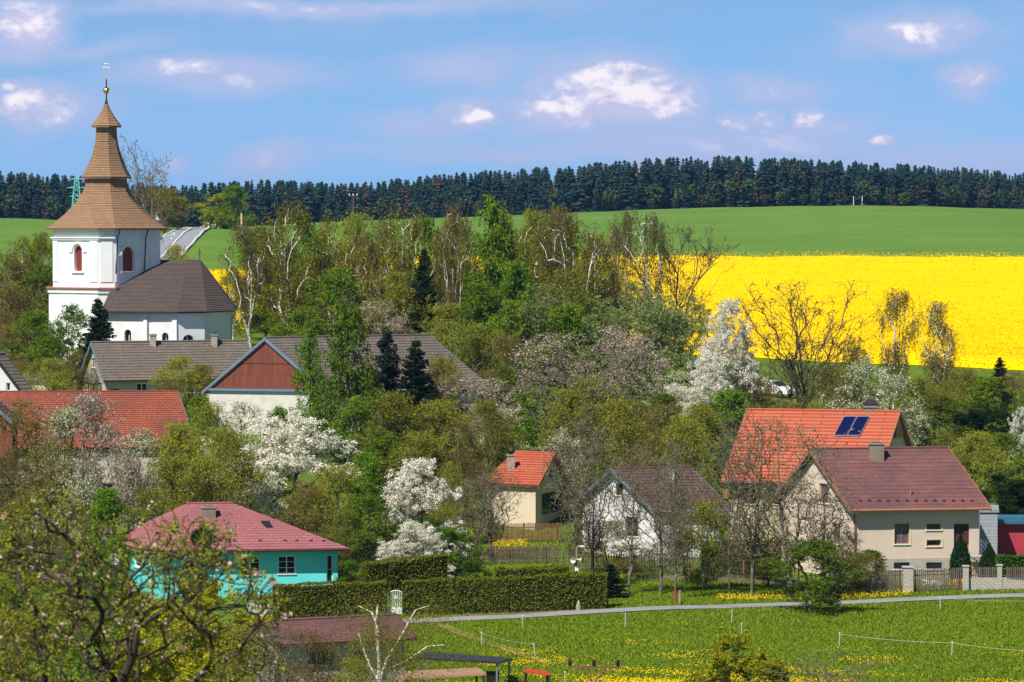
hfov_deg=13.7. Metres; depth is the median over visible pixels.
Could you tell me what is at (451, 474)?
budding tree
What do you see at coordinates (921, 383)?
budding tree
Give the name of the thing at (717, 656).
willow shrub
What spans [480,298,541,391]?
leafy tree
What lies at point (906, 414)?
blossoming tree
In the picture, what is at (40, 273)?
leafy tree
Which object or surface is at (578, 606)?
marker stone
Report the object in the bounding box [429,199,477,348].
birch tree
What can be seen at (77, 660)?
leafy tree
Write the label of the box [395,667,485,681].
rusty platform
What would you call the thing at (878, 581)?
picket fence
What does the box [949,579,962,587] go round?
flower bed
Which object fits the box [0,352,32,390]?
white shed
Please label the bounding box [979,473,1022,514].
yew tree
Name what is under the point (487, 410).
budding tree
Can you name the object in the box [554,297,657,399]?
willow shrub
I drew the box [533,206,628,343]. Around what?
birch tree
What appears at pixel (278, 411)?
green tree
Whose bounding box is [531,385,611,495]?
budding tree
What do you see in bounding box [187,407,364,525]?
blossoming tree
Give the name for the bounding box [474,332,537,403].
budding tree
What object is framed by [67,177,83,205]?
lattice pylon
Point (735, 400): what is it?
leafy tree
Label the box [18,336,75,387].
leafy tree
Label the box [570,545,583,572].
street lamp
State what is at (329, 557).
glazed door
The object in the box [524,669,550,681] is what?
red awning
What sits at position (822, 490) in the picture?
window
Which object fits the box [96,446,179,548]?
blossoming tree
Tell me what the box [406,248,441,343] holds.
spruce tree
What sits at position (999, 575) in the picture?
gate pillar
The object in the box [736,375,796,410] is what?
budding tree
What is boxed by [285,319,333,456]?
larch tree
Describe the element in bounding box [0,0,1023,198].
sky
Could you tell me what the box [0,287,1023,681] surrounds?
ground
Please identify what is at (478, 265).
birch tree
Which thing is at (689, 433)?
budding tree
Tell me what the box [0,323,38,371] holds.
budding tree
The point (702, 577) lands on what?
budding tree
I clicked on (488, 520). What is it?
sparse tree
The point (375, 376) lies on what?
budding tree
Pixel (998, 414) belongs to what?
yew tree
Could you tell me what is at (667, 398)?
leafy tree
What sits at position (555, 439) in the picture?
blossoming tree
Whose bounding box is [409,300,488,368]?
budding tree
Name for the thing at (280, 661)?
sparse tree
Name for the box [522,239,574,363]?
budding tree
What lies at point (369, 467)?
green tree
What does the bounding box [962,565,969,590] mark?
gate pillar
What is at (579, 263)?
budding tree
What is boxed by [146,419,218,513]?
budding tree
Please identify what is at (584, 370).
sparse tree
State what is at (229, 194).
green tree
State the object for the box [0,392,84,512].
budding tree
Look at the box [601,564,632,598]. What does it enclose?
spruce tree
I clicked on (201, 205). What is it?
willow shrub
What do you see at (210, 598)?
willow shrub
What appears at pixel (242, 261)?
budding tree
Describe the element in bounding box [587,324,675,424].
blossoming tree
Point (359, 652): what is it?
window
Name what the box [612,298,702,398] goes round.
willow shrub
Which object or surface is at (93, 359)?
window
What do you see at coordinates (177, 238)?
road marking
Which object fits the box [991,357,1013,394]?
spruce tree
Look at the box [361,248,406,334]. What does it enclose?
budding tree
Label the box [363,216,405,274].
budding tree
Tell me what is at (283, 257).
birch tree
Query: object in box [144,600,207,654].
budding tree
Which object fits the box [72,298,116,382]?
spruce tree
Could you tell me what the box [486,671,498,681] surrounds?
plank pile
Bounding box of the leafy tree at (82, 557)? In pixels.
[53,540,119,610]
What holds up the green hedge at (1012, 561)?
on the ground at (914, 371)
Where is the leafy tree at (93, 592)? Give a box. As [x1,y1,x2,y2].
[79,576,152,633]
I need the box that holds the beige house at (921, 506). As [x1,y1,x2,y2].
[772,442,995,579]
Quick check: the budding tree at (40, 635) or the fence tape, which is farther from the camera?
the fence tape
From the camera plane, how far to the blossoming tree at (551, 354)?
345.51 m
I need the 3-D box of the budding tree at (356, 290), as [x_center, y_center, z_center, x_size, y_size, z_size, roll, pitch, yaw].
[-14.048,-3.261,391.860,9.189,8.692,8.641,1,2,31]
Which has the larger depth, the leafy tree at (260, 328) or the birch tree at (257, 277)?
the leafy tree at (260, 328)
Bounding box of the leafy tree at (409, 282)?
[369,269,432,333]
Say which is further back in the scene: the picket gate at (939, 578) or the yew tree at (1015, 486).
the yew tree at (1015, 486)
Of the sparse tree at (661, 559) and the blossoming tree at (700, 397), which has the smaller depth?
the sparse tree at (661, 559)
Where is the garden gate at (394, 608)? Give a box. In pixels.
[386,590,401,613]
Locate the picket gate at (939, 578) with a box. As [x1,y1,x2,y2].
[913,567,962,590]
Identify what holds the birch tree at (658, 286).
on the ground at (914, 371)
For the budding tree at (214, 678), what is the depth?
215.25 m
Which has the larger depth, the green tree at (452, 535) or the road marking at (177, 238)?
the road marking at (177, 238)
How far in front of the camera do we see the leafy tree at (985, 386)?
344.63 m
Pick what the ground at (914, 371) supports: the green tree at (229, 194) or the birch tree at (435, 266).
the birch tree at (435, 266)
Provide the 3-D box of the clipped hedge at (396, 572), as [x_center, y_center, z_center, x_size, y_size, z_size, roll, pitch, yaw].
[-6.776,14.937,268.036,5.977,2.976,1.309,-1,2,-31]
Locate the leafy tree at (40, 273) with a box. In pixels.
[5,262,52,337]
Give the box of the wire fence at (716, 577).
[634,554,799,584]
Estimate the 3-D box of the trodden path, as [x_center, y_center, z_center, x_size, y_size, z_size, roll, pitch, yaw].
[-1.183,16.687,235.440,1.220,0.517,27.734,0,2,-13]
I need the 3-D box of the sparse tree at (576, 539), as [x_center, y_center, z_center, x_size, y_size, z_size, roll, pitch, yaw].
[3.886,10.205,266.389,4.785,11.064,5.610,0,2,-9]
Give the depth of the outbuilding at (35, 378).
342.24 m
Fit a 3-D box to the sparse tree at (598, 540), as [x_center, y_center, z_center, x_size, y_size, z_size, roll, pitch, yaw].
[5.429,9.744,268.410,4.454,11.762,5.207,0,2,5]
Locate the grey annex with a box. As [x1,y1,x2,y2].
[979,505,998,554]
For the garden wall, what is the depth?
264.00 m
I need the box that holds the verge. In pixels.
[401,608,608,618]
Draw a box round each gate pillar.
[901,566,913,592]
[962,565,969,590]
[996,564,1002,589]
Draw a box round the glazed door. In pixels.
[327,555,332,580]
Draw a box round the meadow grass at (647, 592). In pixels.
[337,526,1023,681]
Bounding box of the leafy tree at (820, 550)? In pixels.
[756,537,883,611]
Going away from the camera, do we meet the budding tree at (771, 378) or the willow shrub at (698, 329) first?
the budding tree at (771, 378)
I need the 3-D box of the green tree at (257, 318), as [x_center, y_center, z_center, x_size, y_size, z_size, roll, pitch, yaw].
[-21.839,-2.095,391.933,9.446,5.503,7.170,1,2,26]
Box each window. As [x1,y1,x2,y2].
[91,358,95,367]
[126,330,130,340]
[133,554,141,567]
[137,383,146,389]
[163,333,167,339]
[183,335,191,339]
[240,556,259,575]
[277,556,296,574]
[306,650,326,666]
[353,649,367,664]
[617,484,622,495]
[627,517,637,537]
[744,488,755,504]
[819,483,828,504]
[834,525,839,544]
[892,521,911,545]
[893,562,909,569]
[925,521,942,531]
[925,538,942,547]
[925,562,941,569]
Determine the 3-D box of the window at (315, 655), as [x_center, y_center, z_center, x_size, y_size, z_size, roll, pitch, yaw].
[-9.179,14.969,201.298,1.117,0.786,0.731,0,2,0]
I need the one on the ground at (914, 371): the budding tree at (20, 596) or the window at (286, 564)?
the budding tree at (20, 596)
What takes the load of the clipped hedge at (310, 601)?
on the ground at (914, 371)
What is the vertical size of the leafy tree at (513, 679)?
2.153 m
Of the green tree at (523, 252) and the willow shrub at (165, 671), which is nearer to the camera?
the willow shrub at (165, 671)
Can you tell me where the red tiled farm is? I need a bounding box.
[0,390,194,483]
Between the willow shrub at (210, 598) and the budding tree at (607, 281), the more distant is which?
the budding tree at (607, 281)
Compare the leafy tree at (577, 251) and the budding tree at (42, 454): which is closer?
the budding tree at (42, 454)
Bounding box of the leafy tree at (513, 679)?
[502,674,527,681]
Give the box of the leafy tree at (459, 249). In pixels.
[413,234,467,310]
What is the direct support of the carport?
on the ground at (914, 371)
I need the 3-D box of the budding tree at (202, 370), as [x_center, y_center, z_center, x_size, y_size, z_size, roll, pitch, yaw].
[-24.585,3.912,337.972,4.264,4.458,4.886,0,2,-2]
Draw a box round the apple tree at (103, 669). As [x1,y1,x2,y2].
[0,477,292,681]
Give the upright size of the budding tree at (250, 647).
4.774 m
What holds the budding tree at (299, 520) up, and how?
on the ground at (914, 371)
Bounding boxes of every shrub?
[98,603,211,681]
[151,572,276,681]
[195,192,244,228]
[332,558,360,581]
[411,515,468,560]
[455,559,494,580]
[505,282,575,395]
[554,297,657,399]
[575,279,699,394]
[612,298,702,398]
[654,293,725,389]
[679,649,730,681]
[707,626,770,681]
[750,658,794,681]
[848,549,888,582]
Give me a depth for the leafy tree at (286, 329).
371.89 m
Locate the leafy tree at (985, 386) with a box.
[951,375,1023,431]
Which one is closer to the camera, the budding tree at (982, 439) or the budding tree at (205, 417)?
the budding tree at (205, 417)
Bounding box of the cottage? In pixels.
[482,450,570,525]
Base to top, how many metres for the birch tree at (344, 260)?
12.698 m
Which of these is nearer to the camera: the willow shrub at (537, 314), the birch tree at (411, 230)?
the willow shrub at (537, 314)
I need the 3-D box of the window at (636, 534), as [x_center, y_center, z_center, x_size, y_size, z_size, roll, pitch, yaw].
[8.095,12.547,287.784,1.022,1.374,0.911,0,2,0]
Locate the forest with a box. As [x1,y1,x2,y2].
[0,155,1023,226]
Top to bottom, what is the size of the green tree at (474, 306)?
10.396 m
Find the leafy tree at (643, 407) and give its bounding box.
[600,399,664,465]
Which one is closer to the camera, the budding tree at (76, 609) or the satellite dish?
the budding tree at (76, 609)
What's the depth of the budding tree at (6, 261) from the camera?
402.05 m
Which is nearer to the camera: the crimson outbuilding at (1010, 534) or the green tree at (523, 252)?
the crimson outbuilding at (1010, 534)
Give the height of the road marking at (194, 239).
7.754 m
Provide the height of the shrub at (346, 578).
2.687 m
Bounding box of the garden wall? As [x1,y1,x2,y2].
[969,567,1023,589]
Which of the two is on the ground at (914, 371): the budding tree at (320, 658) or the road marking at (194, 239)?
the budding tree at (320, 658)
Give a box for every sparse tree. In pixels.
[119,132,177,259]
[238,617,323,681]
[435,472,509,552]
[447,460,534,558]
[509,346,676,485]
[536,418,610,571]
[565,402,633,572]
[595,441,664,592]
[622,456,704,592]
[639,437,709,589]
[647,461,712,582]
[687,427,760,593]
[707,398,800,596]
[739,412,859,599]
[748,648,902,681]
[785,469,867,582]
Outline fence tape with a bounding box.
[842,634,944,642]
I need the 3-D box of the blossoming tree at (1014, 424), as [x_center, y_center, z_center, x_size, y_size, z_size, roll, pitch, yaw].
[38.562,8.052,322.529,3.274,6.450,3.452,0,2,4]
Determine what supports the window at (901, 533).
in the beige house at (921, 506)
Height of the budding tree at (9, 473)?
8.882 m
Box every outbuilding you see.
[22,374,52,389]
[997,515,1023,556]
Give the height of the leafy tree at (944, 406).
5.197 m
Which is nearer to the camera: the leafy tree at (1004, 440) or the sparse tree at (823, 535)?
the sparse tree at (823, 535)
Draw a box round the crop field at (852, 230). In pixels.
[0,205,1023,285]
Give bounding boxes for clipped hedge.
[272,579,387,618]
[359,553,448,596]
[402,572,608,615]
[495,565,568,578]
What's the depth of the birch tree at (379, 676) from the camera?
165.36 m
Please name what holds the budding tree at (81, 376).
on the ground at (914, 371)
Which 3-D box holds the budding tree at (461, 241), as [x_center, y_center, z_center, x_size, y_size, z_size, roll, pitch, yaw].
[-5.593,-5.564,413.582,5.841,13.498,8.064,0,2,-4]
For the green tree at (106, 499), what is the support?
on the ground at (914, 371)
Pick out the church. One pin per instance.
(106, 228)
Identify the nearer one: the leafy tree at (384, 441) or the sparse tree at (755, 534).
the sparse tree at (755, 534)
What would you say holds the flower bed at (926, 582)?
on the ground at (914, 371)
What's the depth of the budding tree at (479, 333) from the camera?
356.10 m
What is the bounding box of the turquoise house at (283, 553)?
[121,502,349,598]
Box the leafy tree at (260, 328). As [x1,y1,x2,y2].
[232,263,288,336]
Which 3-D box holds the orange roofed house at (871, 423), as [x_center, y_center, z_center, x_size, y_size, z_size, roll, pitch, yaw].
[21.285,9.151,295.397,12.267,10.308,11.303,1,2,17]
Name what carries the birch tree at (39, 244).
on the ground at (914, 371)
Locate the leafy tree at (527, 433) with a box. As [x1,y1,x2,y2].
[505,385,561,448]
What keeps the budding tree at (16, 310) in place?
on the ground at (914, 371)
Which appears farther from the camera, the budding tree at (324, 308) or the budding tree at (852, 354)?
the budding tree at (324, 308)
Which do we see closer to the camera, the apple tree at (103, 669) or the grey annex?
the apple tree at (103, 669)
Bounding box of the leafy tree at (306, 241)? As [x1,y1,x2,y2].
[287,220,335,308]
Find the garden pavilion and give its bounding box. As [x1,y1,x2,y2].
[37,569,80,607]
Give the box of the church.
[46,61,237,369]
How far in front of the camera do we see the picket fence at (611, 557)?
278.00 m
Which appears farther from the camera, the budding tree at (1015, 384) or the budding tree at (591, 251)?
the budding tree at (591, 251)
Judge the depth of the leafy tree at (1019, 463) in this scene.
308.11 m
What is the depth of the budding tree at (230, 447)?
290.13 m
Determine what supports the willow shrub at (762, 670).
on the ground at (914, 371)
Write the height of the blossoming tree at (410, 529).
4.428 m
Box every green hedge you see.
[700,540,779,575]
[995,554,1023,576]
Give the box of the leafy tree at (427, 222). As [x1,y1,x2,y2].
[398,214,444,306]
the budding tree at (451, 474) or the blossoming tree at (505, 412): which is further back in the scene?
the blossoming tree at (505, 412)
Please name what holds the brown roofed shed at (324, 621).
on the ground at (914, 371)
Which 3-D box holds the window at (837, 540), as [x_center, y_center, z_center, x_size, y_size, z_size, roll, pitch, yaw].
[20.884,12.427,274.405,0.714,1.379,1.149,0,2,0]
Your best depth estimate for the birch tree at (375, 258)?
382.98 m
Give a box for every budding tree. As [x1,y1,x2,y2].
[0,247,46,326]
[0,280,48,357]
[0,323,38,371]
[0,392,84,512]
[0,434,91,558]
[0,439,50,559]
[0,482,77,580]
[0,567,56,617]
[0,607,58,681]
[0,609,95,681]
[20,356,77,389]
[33,589,114,653]
[51,350,102,389]
[117,455,225,534]
[136,186,204,232]
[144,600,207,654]
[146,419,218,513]
[148,353,207,411]
[151,379,190,410]
[162,244,193,259]
[164,450,247,511]
[176,363,222,410]
[182,398,249,500]
[191,425,277,513]
[198,623,255,681]
[214,623,289,681]
[224,224,283,332]
[269,477,343,542]
[275,627,353,681]
[281,464,393,556]
[304,274,355,333]
[312,258,408,332]
[315,505,367,581]
[317,302,396,335]
[320,210,378,306]
[320,656,374,681]
[336,363,391,456]
[354,388,435,496]
[356,268,434,334]
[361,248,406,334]
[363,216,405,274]
[375,428,468,521]
[396,397,488,494]
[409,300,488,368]
[420,352,464,460]
[429,217,477,304]
[430,459,480,543]
[431,417,498,517]
[444,320,517,396]
[456,397,529,484]
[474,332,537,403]
[512,206,550,338]
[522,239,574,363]
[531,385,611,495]
[535,265,610,374]
[541,292,614,363]
[553,372,638,452]
[568,519,659,570]
[571,258,628,348]
[577,230,624,326]
[588,395,667,477]
[591,271,635,364]
[619,400,684,466]
[651,401,730,495]
[653,415,722,489]
[664,499,749,590]
[706,364,784,418]
[724,495,797,586]
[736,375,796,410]
[786,363,857,408]
[814,334,884,409]
[823,528,877,593]
[840,551,898,587]
[888,375,947,445]
[916,366,1010,433]
[926,429,977,472]
[946,428,1023,504]
[989,370,1023,424]
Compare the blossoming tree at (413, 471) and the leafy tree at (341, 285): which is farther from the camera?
the leafy tree at (341, 285)
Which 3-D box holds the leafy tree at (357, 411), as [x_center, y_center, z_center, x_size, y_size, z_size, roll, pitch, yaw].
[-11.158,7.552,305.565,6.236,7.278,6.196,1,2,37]
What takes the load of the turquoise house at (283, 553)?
on the ground at (914, 371)
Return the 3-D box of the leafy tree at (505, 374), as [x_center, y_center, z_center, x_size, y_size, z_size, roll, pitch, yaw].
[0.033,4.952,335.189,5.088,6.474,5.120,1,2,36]
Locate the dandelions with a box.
[447,396,1023,681]
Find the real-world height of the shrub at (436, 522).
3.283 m
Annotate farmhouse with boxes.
[79,334,250,397]
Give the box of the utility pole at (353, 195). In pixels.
[349,194,357,219]
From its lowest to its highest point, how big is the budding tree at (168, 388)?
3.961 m
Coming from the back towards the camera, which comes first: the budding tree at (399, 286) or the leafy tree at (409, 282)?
the leafy tree at (409, 282)
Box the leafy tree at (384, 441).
[340,426,413,506]
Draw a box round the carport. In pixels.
[416,651,511,681]
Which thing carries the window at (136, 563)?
in the turquoise house at (283, 553)
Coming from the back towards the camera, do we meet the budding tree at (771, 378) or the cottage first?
the budding tree at (771, 378)
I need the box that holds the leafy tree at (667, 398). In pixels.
[639,393,690,429]
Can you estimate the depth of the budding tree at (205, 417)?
299.98 m
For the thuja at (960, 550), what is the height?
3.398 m
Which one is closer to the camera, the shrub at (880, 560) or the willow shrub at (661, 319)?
the shrub at (880, 560)
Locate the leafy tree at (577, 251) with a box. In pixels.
[545,223,599,289]
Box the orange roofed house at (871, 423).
[720,399,912,543]
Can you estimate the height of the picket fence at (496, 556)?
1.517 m
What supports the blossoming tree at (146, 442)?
on the ground at (914, 371)
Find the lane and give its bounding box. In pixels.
[403,593,1023,622]
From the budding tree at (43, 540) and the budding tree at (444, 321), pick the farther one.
the budding tree at (444, 321)
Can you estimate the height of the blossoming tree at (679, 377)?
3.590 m
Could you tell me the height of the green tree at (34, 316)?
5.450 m
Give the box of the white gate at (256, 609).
[247,603,268,615]
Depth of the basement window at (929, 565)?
273.43 m
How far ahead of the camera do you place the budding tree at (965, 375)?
348.02 m
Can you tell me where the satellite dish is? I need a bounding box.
[110,553,119,603]
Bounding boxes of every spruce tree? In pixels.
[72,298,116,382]
[351,329,404,449]
[390,336,450,458]
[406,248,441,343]
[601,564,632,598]
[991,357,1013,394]
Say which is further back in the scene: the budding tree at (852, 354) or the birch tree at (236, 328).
the birch tree at (236, 328)
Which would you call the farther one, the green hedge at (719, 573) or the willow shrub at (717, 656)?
the green hedge at (719, 573)
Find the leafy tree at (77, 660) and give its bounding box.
[0,606,87,681]
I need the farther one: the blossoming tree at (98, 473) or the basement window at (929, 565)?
the blossoming tree at (98, 473)
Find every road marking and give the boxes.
[160,226,203,257]
[182,227,208,253]
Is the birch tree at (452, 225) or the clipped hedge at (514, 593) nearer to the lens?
the clipped hedge at (514, 593)
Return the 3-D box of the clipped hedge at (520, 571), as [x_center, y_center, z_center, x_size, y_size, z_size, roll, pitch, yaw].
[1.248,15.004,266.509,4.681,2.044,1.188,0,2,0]
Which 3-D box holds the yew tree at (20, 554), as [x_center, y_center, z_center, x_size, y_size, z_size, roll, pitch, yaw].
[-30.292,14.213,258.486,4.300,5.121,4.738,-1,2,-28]
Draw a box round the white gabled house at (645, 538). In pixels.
[569,466,733,559]
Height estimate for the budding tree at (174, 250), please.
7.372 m
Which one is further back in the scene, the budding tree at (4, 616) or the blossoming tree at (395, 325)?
the blossoming tree at (395, 325)
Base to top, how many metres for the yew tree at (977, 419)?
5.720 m
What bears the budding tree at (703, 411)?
on the ground at (914, 371)
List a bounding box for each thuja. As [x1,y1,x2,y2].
[949,533,972,578]
[978,542,995,576]
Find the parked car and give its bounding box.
[749,380,795,396]
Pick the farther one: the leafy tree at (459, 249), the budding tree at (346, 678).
the leafy tree at (459, 249)
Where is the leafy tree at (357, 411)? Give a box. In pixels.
[313,395,402,494]
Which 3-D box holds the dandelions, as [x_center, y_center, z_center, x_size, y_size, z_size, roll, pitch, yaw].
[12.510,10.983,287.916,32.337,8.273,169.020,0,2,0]
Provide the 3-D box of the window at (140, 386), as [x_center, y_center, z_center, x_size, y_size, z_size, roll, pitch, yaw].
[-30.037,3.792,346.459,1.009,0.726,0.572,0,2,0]
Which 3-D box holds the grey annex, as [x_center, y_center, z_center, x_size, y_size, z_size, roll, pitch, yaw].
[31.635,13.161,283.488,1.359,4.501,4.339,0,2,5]
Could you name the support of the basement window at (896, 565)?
in the beige house at (921, 506)
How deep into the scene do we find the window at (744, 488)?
292.13 m
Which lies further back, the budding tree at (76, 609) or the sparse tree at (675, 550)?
the sparse tree at (675, 550)
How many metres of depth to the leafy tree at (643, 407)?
324.95 m
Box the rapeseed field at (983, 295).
[208,250,1023,369]
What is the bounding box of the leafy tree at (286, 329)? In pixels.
[261,305,329,335]
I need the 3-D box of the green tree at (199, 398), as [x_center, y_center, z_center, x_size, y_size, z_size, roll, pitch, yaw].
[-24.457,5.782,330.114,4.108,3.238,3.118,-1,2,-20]
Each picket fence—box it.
[457,545,560,563]
[490,523,562,541]
[562,551,700,571]
[865,570,902,592]
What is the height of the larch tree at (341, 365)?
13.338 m
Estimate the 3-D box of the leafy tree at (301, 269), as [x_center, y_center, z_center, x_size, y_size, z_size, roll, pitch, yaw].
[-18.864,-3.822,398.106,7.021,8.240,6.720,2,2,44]
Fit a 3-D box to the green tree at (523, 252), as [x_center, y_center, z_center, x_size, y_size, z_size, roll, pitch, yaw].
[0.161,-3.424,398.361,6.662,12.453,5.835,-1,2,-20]
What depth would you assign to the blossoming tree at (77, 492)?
276.06 m
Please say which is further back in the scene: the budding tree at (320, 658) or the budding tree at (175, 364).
the budding tree at (175, 364)
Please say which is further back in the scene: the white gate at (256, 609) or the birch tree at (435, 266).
the birch tree at (435, 266)
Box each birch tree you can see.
[0,235,47,324]
[17,231,52,336]
[214,219,278,347]
[217,265,250,338]
[246,189,321,335]
[294,217,381,332]
[320,596,481,681]
[342,229,401,334]
[365,191,439,333]
[411,229,455,344]
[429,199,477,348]
[442,235,498,372]
[482,210,523,320]
[494,220,551,382]
[530,202,580,375]
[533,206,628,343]
[568,238,624,360]
[606,203,637,363]
[610,209,679,378]
[874,287,925,408]
[907,301,965,413]
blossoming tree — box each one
[21,404,107,515]
[23,475,116,576]
[24,391,125,508]
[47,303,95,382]
[64,419,139,544]
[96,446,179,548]
[109,422,179,523]
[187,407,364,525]
[208,399,277,490]
[353,298,409,334]
[375,521,455,576]
[379,457,474,561]
[424,375,534,460]
[468,407,555,471]
[499,330,606,427]
[546,426,585,515]
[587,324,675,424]
[648,370,700,406]
[664,350,741,420]
[677,296,775,418]
[683,389,751,451]
[815,352,899,409]
[867,372,933,445]
[1005,406,1023,474]
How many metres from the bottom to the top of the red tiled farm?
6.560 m
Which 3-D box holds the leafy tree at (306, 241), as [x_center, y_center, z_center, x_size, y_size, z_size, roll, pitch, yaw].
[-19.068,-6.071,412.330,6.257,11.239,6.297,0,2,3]
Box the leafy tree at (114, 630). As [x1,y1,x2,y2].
[49,623,165,681]
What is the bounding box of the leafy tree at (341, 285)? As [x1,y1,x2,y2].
[286,266,366,334]
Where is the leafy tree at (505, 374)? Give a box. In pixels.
[471,363,539,440]
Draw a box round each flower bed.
[922,579,930,587]
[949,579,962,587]
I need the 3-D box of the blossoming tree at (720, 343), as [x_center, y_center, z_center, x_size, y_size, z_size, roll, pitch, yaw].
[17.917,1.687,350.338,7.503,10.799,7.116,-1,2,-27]
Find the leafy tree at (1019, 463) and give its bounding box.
[991,458,1023,505]
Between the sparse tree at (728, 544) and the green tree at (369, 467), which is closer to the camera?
the sparse tree at (728, 544)
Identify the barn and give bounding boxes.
[201,334,491,440]
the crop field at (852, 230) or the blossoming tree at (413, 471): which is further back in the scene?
the crop field at (852, 230)
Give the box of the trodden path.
[439,624,558,664]
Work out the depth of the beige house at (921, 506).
273.87 m
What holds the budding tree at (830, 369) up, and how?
on the ground at (914, 371)
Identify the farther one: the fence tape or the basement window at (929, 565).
the basement window at (929, 565)
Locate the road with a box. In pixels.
[160,227,216,259]
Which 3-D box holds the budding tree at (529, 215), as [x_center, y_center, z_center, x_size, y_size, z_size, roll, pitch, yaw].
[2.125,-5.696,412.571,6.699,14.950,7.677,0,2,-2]
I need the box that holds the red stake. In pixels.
[674,586,675,602]
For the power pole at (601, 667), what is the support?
on the ground at (914, 371)
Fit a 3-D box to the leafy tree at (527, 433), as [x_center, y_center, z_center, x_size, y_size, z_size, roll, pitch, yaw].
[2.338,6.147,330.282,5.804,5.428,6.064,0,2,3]
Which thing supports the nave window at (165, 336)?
in the church
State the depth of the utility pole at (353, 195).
1099.31 m
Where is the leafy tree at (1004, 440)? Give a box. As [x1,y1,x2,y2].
[968,432,1023,495]
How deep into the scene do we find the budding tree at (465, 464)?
297.96 m
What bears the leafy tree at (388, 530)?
on the ground at (914, 371)
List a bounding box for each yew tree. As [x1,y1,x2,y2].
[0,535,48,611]
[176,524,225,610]
[931,407,993,480]
[977,390,1023,465]
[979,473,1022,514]
[995,479,1023,514]
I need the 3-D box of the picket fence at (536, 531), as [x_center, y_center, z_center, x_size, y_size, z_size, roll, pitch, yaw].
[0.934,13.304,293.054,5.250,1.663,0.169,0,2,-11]
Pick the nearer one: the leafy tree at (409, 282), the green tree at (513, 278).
the green tree at (513, 278)
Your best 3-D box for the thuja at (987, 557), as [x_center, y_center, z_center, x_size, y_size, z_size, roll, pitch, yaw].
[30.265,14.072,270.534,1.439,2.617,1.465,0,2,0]
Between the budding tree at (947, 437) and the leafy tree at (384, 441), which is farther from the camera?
the budding tree at (947, 437)
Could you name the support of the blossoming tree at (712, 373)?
on the ground at (914, 371)
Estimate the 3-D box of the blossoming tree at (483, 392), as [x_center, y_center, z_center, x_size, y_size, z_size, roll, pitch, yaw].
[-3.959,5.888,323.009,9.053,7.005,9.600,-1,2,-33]
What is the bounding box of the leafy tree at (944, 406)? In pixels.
[913,394,986,449]
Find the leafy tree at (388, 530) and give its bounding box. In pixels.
[333,493,411,571]
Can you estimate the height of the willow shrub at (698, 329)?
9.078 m
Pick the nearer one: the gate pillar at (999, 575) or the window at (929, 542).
the gate pillar at (999, 575)
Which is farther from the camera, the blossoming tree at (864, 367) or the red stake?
the blossoming tree at (864, 367)
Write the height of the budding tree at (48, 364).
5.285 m
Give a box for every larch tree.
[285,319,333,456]
[309,295,384,464]
[457,188,517,359]
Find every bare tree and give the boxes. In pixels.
[614,222,739,345]
[716,279,884,408]
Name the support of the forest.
on the ground at (914, 371)
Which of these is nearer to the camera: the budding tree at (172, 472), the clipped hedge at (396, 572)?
the clipped hedge at (396, 572)
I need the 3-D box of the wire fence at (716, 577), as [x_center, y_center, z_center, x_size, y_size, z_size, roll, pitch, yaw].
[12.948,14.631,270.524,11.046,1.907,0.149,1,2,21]
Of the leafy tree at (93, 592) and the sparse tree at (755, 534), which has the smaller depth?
the leafy tree at (93, 592)
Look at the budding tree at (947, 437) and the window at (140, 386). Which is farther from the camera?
the window at (140, 386)
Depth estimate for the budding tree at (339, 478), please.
283.90 m
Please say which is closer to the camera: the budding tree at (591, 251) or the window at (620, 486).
the window at (620, 486)
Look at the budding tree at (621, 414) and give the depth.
307.80 m
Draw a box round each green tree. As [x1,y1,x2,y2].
[0,309,66,370]
[62,486,133,580]
[186,395,215,434]
[198,184,258,230]
[242,289,323,335]
[259,406,293,494]
[334,450,391,551]
[415,525,486,572]
[434,280,516,383]
[437,260,475,347]
[480,258,558,380]
[512,239,540,320]
[512,302,607,391]
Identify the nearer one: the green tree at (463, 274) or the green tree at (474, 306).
the green tree at (474, 306)
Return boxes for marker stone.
[576,600,580,610]
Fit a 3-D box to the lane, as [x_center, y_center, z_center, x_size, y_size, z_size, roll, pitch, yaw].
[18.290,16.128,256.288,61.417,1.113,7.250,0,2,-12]
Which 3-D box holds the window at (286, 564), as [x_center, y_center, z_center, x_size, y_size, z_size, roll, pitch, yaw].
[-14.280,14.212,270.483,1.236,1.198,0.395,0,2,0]
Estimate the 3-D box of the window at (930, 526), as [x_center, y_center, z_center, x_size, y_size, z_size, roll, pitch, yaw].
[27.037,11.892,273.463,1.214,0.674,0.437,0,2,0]
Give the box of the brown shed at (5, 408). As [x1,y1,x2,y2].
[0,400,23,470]
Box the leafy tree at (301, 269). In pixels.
[271,257,330,328]
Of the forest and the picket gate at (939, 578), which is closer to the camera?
the picket gate at (939, 578)
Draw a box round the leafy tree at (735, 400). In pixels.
[691,388,755,498]
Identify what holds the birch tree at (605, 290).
on the ground at (914, 371)
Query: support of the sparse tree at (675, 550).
on the ground at (914, 371)
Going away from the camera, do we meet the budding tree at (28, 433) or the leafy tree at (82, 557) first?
the leafy tree at (82, 557)
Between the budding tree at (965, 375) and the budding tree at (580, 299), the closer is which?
the budding tree at (965, 375)
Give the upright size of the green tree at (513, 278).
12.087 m
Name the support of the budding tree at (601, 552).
on the ground at (914, 371)
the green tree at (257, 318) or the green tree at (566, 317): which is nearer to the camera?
the green tree at (566, 317)
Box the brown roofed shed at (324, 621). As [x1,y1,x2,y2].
[256,613,416,681]

